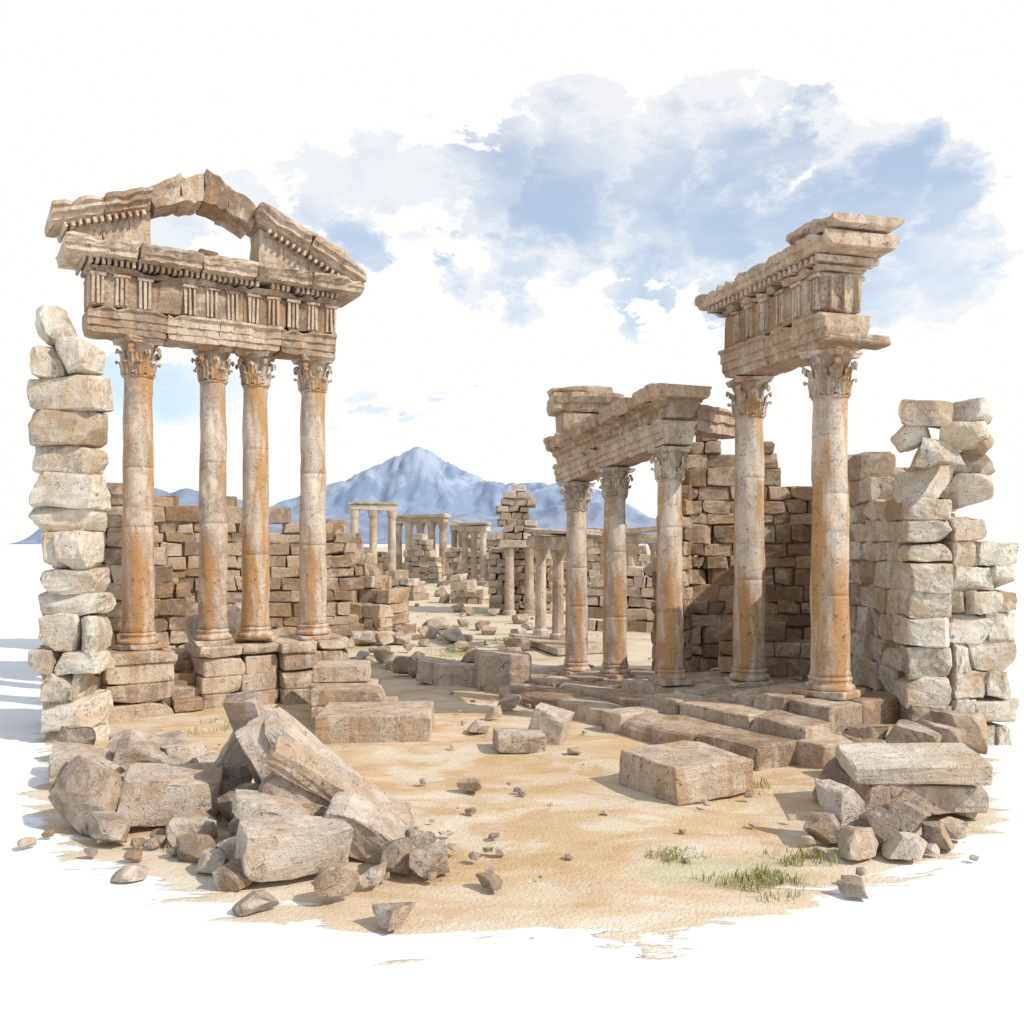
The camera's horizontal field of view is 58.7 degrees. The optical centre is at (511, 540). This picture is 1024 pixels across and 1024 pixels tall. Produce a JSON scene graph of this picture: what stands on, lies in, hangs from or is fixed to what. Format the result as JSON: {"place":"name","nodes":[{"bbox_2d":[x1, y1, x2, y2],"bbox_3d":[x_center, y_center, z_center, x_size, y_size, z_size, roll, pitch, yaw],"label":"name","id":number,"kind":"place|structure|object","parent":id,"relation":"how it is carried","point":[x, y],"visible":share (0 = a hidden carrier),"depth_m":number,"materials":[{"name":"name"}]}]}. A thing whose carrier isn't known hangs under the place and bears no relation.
{"place":"outdoors","nodes":[
{"label":"outdoors","id":0,"kind":"place"},
{"bbox_2d":[10,488,656,543],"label":"hills","id":1,"kind":"structure","parent":0,"point":[552,517],"depth_m":794.60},
{"bbox_2d":[271,447,647,516],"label":"mountain","id":2,"kind":"structure","parent":0,"point":[417,480],"depth_m":910.34,"materials":[{"name":"blue stone"}]},
{"bbox_2d":[0,541,1023,1023],"bbox_3d":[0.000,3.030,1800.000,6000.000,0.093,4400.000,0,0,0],"label":"ground","id":3,"kind":"structure","parent":0,"point":[608,923],"depth_m":7.50,"materials":[{"name":"beige sand"}]},
{"bbox_2d":[40,612,98,680],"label":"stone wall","id":4,"kind":"structure","parent":3,"relation":"on","point":[45,676],"depth_m":14.50,"materials":[{"name":"stone"}]},
{"bbox_2d":[27,305,115,742],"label":"ruined wall pier","id":5,"kind":"structure","parent":3,"relation":"on","point":[69,395],"depth_m":13.59,"materials":[{"name":"stone"}]},
{"bbox_2d":[95,514,193,647],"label":"stone wall","id":6,"kind":"structure","parent":3,"relation":"on","point":[171,615],"depth_m":20.89,"materials":[{"name":"stone"}]},
{"bbox_2d":[181,715,231,735],"bbox_3d":[-4.753,2.948,14.822,1.052,0.143,1.620,0,0,40],"label":"grass tuft","id":7,"kind":"object","parent":3,"relation":"on","point":[216,729],"visible":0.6,"depth_m":14.40,"materials":[{"name":"beige plant"}]},
{"bbox_2d":[52,483,363,638],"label":"stone wall","id":8,"kind":"structure","parent":3,"relation":"on","point":[176,529],"depth_m":26.07,"materials":[{"name":"stone"}]},
{"bbox_2d":[17,689,453,930],"bbox_3d":[-3.306,2.457,10.008,3.782,1.595,7.698,0,0,-33],"label":"rubble pile","id":9,"kind":"object","parent":3,"relation":"on","point":[307,802],"visible":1,"depth_m":8.99,"materials":[{"name":"stone"}]},
{"bbox_2d":[44,169,434,743],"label":"ruined temple","id":10,"kind":"structure","parent":3,"relation":"on","point":[288,289],"depth_m":16.43,"materials":[{"name":"stone"}]},
{"bbox_2d":[186,603,469,672],"bbox_3d":[-3.946,2.187,24.157,5.240,1.707,14.861,0,0,11],"label":"rubble pile","id":11,"kind":"object","parent":3,"relation":"on","point":[234,616],"visible":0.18,"depth_m":19.40,"materials":[{"name":"stone"}]},
{"bbox_2d":[326,519,415,637],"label":"stone wall","id":12,"kind":"structure","parent":3,"relation":"on","point":[378,603],"depth_m":29.49,"materials":[{"name":"stone"}]},
{"bbox_2d":[347,501,398,570],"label":"ruined gateway","id":13,"kind":"object","parent":3,"relation":"on","point":[374,508],"visible":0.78,"depth_m":60.12,"materials":[{"name":"beige stone"}]},
{"bbox_2d":[381,665,391,670],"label":"grass tuft","id":14,"kind":"object","parent":3,"relation":"on","point":[388,668],"visible":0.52,"depth_m":21.26,"materials":[{"name":"green plant"}]},
{"bbox_2d":[396,513,450,579],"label":"ruined gateway","id":15,"kind":"object","parent":3,"relation":"on","point":[420,521],"visible":0.6,"depth_m":70.53,"materials":[{"name":"beige stone"}]},
{"bbox_2d":[416,656,475,686],"bbox_3d":[-1.295,2.805,19.198,1.350,0.643,0.742,0,0,8],"label":"fallen stone block","id":16,"kind":"object","parent":3,"relation":"on","point":[438,671],"depth_m":18.88,"materials":[{"name":"stone"}]},
{"bbox_2d":[424,645,473,657],"bbox_3d":[-1.737,2.950,24.438,1.649,0.140,2.341,0,0,0],"label":"grass tuft","id":17,"kind":"object","parent":3,"relation":"on","point":[456,650],"visible":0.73,"depth_m":24.56,"materials":[{"name":"plant"}]},
{"bbox_2d":[447,624,472,629],"bbox_3d":[-2.238,2.948,30.874,1.613,0.144,2.561,0,0,24],"label":"grass tuft","id":18,"kind":"object","parent":3,"relation":"on","point":[461,627],"visible":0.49,"depth_m":31.58,"materials":[{"name":"plant"}]},
{"bbox_2d":[450,519,488,551],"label":"distant colonnade","id":19,"kind":"object","parent":3,"relation":"on","point":[454,533],"visible":0.26,"depth_m":81.44,"materials":[{"name":"stone"}]},
{"bbox_2d":[453,522,490,585],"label":"distant colonnade","id":20,"kind":"object","parent":3,"relation":"on","point":[473,529],"visible":0.85,"depth_m":61.46,"materials":[{"name":"stone"}]},
{"bbox_2d":[471,638,503,643],"bbox_3d":[-0.491,2.953,26.928,2.124,0.134,1.723,0,0,0],"label":"grass tuft","id":21,"kind":"object","parent":3,"relation":"on","point":[488,640],"visible":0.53,"depth_m":27.35,"materials":[{"name":"beige plant"}]},
{"bbox_2d":[474,649,531,690],"bbox_3d":[-0.201,2.662,18.693,1.097,0.799,0.838,0,0,-12],"label":"fallen stone block","id":22,"kind":"object","parent":3,"relation":"on","point":[495,669],"depth_m":18.30,"materials":[{"name":"stone"}]},
{"bbox_2d":[364,524,655,632],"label":"distant ruined wall","id":23,"kind":"structure","parent":3,"relation":"on","point":[422,559],"depth_m":45.04,"materials":[{"name":"stone"}]},
{"bbox_2d":[492,728,546,753],"bbox_3d":[0.110,2.903,13.215,0.738,0.313,0.544,0,0,-10],"label":"fallen stone block","id":24,"kind":"object","parent":3,"relation":"on","point":[513,740],"depth_m":12.99,"materials":[{"name":"beige stone"}]},
{"bbox_2d":[488,485,552,614],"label":"ruined tower","id":25,"kind":"structure","parent":3,"relation":"on","point":[511,588],"depth_m":37.28,"materials":[{"name":"beige stone"}]},
{"bbox_2d":[215,581,866,890],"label":"scattered stones","id":26,"kind":"object","parent":3,"relation":"on","point":[489,879],"visible":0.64,"depth_m":22.44,"materials":[{"name":"beige stone"}]},
{"bbox_2d":[528,702,574,744],"bbox_3d":[0.589,2.763,13.700,0.637,0.618,0.558,0,0,22],"label":"fallen stone block","id":27,"kind":"object","parent":3,"relation":"on","point":[552,723],"depth_m":13.47,"materials":[{"name":"beige stone"}]},
{"bbox_2d":[509,527,602,655],"bbox_3d":[1.292,1.294,25.739,1.656,3.426,3.640,0,0,-20],"label":"distant colonnade","id":28,"kind":"object","parent":3,"relation":"on","point":[543,639],"visible":0.73,"depth_m":25.63,"materials":[{"name":"stone"}]},
{"bbox_2d":[587,526,656,585],"bbox_3d":[4.897,1.206,37.496,5.150,3.659,1.583,0,0,14],"label":"distant colonnade","id":29,"kind":"object","parent":3,"relation":"on","point":[634,538],"visible":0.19,"depth_m":37.17,"materials":[{"name":"stone"}]},
{"bbox_2d":[645,843,710,864],"bbox_3d":[1.552,2.977,8.690,0.586,0.085,0.500,0,0,-33],"label":"grass tuft","id":30,"kind":"object","parent":3,"relation":"on","point":[675,856],"visible":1,"depth_m":8.65,"materials":[{"name":"green plant"}]},
{"bbox_2d":[619,740,752,805],"bbox_3d":[2.121,2.820,11.147,1.212,0.460,1.148,0,0,-29],"label":"fallen stone block","id":31,"kind":"object","parent":3,"relation":"on","point":[680,773],"depth_m":10.79,"materials":[{"name":"stone"}]},
{"bbox_2d":[499,664,900,770],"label":"stepped stone platform","id":32,"kind":"structure","parent":3,"relation":"on","point":[778,724],"depth_m":13.76,"materials":[{"name":"stone"}]},
{"bbox_2d":[543,383,734,685],"bbox_3d":[2.718,-0.221,18.232,2.755,6.191,5.208,0,0,-22],"label":"ruined colonnade","id":33,"kind":"object","parent":32,"relation":"on","point":[608,435],"visible":0.98,"depth_m":17.59,"materials":[{"name":"stone"}]},
{"bbox_2d":[694,212,904,699],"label":"ruined temple portico","id":34,"kind":"structure","parent":32,"relation":"on","point":[795,304],"depth_m":13.69,"materials":[{"name":"stone"}]},
{"bbox_2d":[650,469,810,681],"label":"stone wall","id":35,"kind":"structure","parent":3,"relation":"on","point":[787,659],"depth_m":16.99,"materials":[{"name":"stone"}]},
{"bbox_2d":[691,860,818,901],"bbox_3d":[2.170,2.963,8.052,0.769,0.113,0.938,0,0,-44],"label":"grass tuft","id":36,"kind":"object","parent":3,"relation":"on","point":[762,873],"visible":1,"depth_m":8.03,"materials":[{"name":"green plant"}]},
{"bbox_2d":[751,776,770,796],"bbox_3d":[2.923,2.966,11.114,0.557,0.108,0.787,0,0,0],"label":"grass tuft","id":37,"kind":"object","parent":3,"relation":"on","point":[763,781],"visible":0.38,"depth_m":11.18,"materials":[{"name":"plant"}]},
{"bbox_2d":[746,843,847,866],"bbox_3d":[2.698,2.965,8.615,0.902,0.110,0.458,0,0,0],"label":"grass tuft","id":38,"kind":"object","parent":3,"relation":"on","point":[817,856],"visible":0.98,"depth_m":8.60,"materials":[{"name":"green plant"}]},
{"bbox_2d":[683,436,956,671],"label":"stone wall","id":39,"kind":"structure","parent":3,"relation":"on","point":[787,516],"depth_m":19.25,"materials":[{"name":"stone"}]},
{"bbox_2d":[787,711,987,898],"bbox_3d":[4.448,2.749,10.603,1.861,0.613,6.691,0,0,28],"label":"rubble pile","id":40,"kind":"object","parent":3,"relation":"on","point":[850,822],"visible":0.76,"depth_m":9.10,"materials":[{"name":"stone"}]},
{"bbox_2d":[849,776,988,813],"bbox_3d":[4.452,2.766,10.142,1.294,0.339,0.885,0,0,-4],"label":"fallen stone block","id":41,"kind":"object","parent":40,"relation":"on","point":[941,798],"depth_m":9.73,"materials":[{"name":"beige stone"}]},
{"bbox_2d":[835,742,992,785],"bbox_3d":[4.425,2.465,10.107,1.436,0.292,0.969,0,0,8],"label":"fallen stone block","id":42,"kind":"object","parent":41,"relation":"on","point":[908,763],"depth_m":9.75,"materials":[{"name":"stone"}]},
{"bbox_2d":[848,397,1019,745],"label":"ruined corner wall","id":43,"kind":"structure","parent":3,"relation":"on","point":[931,617],"depth_m":13.53,"materials":[{"name":"stone"}]},
{"bbox_2d":[0,0,1023,540],"label":"sky","id":44,"kind":"structure","parent":0,"point":[531,198],"materials":[{"name":"white"}]}
]}

